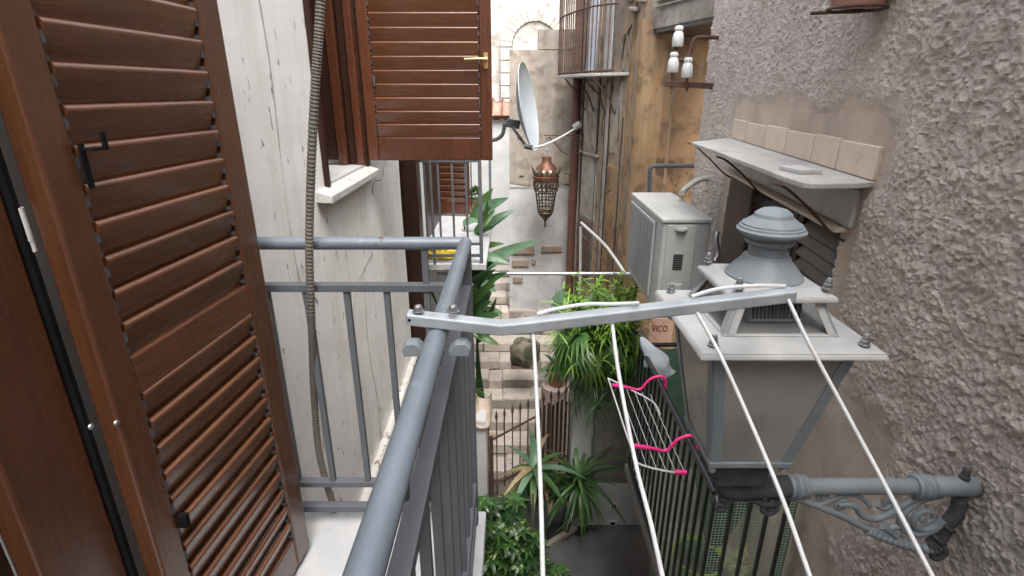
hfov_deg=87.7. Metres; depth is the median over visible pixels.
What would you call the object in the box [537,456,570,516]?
dracaena
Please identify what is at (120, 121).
shutter
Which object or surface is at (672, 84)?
insulator bracket
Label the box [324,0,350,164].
window frame
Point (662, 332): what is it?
street sign
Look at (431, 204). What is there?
rod
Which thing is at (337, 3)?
window frame
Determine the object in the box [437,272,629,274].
clothes rod
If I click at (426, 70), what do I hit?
shutter
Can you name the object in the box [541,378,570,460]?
pedestal
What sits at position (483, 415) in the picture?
pillar
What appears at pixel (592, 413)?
hanging plant
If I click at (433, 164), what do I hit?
door
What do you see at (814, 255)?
window
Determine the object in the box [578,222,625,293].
wall bracket
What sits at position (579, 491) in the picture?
dracaena
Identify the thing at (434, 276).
house
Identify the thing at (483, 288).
bird of paradise
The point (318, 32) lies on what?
corrugated conduit
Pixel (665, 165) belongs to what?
conduit
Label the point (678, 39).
insulator
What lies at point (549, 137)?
lamp bracket
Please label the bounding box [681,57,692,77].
insulator
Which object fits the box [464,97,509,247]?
house
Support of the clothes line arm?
attached to the balcony at (398, 523)
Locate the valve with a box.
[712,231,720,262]
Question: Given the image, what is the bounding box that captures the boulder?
[510,337,539,368]
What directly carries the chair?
on the terrace
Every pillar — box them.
[475,393,491,497]
[566,372,607,525]
[590,330,643,482]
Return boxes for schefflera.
[478,487,550,575]
[527,562,570,575]
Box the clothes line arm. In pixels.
[402,284,934,575]
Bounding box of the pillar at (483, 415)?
[475,393,491,497]
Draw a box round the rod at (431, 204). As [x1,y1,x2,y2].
[428,160,435,264]
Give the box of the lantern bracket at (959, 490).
[711,466,983,560]
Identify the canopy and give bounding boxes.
[687,138,875,241]
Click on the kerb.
(556, 539)
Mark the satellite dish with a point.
(526, 109)
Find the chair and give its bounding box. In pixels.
[695,448,747,547]
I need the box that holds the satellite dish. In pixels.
[493,62,577,150]
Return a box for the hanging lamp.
[532,141,560,226]
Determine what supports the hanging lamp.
hanging from the lamp bracket at (549, 137)
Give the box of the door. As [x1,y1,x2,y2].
[425,162,442,236]
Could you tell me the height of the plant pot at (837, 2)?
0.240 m
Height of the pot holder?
0.014 m
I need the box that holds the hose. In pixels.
[679,176,708,195]
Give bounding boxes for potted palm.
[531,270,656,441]
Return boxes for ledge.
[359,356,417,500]
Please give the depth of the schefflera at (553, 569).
5.24 m
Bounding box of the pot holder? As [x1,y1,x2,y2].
[810,3,889,14]
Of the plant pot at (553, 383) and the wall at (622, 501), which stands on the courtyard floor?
the wall at (622, 501)
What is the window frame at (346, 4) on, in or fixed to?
in the house at (63, 510)
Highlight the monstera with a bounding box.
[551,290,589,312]
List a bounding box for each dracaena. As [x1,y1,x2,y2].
[495,429,585,520]
[524,445,629,548]
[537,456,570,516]
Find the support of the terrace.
on the courtyard floor
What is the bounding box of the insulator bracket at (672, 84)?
[664,35,718,90]
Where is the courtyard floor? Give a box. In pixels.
[494,492,649,575]
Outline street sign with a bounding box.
[650,318,673,342]
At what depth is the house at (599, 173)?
6.56 m
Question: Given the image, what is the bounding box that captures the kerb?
[545,524,577,549]
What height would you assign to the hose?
0.075 m
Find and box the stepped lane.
[472,256,573,491]
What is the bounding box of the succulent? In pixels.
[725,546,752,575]
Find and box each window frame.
[302,0,330,204]
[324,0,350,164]
[334,0,356,163]
[341,0,365,164]
[351,0,370,166]
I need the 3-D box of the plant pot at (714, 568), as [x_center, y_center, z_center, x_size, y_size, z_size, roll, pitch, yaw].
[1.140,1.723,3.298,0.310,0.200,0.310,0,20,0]
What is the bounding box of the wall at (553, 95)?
[509,29,574,308]
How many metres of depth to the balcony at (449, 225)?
4.93 m
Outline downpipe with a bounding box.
[565,0,584,309]
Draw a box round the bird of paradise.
[463,188,538,397]
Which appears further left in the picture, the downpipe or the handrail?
the handrail
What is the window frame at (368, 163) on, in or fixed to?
in the house at (63, 510)
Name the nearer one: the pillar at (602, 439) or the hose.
the hose
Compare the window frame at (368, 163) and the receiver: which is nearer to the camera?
the window frame at (368, 163)
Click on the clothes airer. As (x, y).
(658, 450)
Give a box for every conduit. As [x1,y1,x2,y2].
[305,0,335,512]
[647,163,694,192]
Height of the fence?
1.776 m
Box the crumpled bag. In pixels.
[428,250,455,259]
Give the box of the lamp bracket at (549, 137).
[544,133,583,155]
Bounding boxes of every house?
[0,0,418,575]
[419,162,459,381]
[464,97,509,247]
[477,0,575,101]
[572,0,678,340]
[614,0,714,348]
[674,0,1023,575]
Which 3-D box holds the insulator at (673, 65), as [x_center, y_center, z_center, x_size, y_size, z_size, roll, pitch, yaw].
[1.326,-1.854,4.379,0.091,0.158,0.090,0,20,0]
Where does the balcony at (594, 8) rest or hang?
attached to the house at (599, 173)
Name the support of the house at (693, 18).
on the ground
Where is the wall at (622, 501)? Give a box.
[587,483,639,524]
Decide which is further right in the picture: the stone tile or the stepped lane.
the stone tile
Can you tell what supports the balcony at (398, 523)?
attached to the house at (63, 510)
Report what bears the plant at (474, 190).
in the plant pot at (472, 203)
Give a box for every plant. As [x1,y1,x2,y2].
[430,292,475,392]
[470,185,483,201]
[475,376,485,404]
[537,354,561,380]
[569,372,610,448]
[684,541,716,570]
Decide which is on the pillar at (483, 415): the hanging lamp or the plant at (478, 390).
the plant at (478, 390)
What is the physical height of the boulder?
0.405 m
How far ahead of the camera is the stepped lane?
7.91 m
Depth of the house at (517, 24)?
12.29 m
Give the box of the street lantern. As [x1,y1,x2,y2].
[654,206,889,486]
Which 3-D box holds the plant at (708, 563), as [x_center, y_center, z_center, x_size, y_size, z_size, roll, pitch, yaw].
[1.151,1.655,3.270,0.229,0.209,0.230,0,20,0]
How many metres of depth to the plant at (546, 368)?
6.63 m
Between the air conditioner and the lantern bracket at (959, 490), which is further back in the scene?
the air conditioner
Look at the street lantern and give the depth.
1.22 m
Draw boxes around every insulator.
[667,52,678,72]
[672,25,683,46]
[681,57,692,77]
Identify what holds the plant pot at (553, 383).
on the pedestal
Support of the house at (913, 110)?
on the ground
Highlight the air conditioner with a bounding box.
[626,193,713,319]
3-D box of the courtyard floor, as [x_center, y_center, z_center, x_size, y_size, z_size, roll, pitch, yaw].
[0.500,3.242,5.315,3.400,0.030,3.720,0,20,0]
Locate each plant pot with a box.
[470,199,477,209]
[546,363,564,387]
[672,535,724,575]
[830,0,886,9]
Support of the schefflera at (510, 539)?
on the courtyard floor
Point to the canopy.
(769, 162)
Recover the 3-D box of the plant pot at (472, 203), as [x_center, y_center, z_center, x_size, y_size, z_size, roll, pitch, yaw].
[-0.478,-1.084,6.995,0.184,0.170,0.184,0,20,0]
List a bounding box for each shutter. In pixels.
[0,0,309,575]
[355,0,492,159]
[439,162,470,213]
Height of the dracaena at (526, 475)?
0.872 m
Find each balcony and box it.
[253,237,485,575]
[419,160,493,269]
[557,0,628,113]
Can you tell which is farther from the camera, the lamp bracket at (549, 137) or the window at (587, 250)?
the window at (587, 250)
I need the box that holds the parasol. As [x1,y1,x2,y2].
[640,337,675,380]
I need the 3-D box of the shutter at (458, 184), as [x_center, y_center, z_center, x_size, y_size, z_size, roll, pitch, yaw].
[-0.765,-2.058,6.384,0.480,2.370,0.055,3,20,7]
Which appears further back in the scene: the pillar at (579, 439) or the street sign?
the street sign
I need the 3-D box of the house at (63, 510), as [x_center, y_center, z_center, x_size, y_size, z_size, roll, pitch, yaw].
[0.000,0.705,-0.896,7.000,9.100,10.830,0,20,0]
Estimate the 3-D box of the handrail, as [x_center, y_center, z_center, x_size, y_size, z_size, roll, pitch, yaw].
[0.316,1.603,6.747,1.440,0.085,0.082,-16,25,-36]
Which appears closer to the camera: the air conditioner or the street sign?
the air conditioner
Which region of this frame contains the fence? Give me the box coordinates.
[488,385,570,505]
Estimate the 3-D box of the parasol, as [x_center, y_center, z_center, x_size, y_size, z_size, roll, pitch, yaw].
[1.020,0.513,3.725,0.267,0.348,0.098,0,20,0]
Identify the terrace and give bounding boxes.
[624,343,799,575]
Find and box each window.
[576,213,593,285]
[743,188,839,304]
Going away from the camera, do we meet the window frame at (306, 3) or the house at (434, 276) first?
the window frame at (306, 3)
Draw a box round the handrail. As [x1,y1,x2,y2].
[493,412,541,439]
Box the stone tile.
[779,165,821,173]
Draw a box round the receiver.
[572,121,581,130]
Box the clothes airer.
[607,375,697,474]

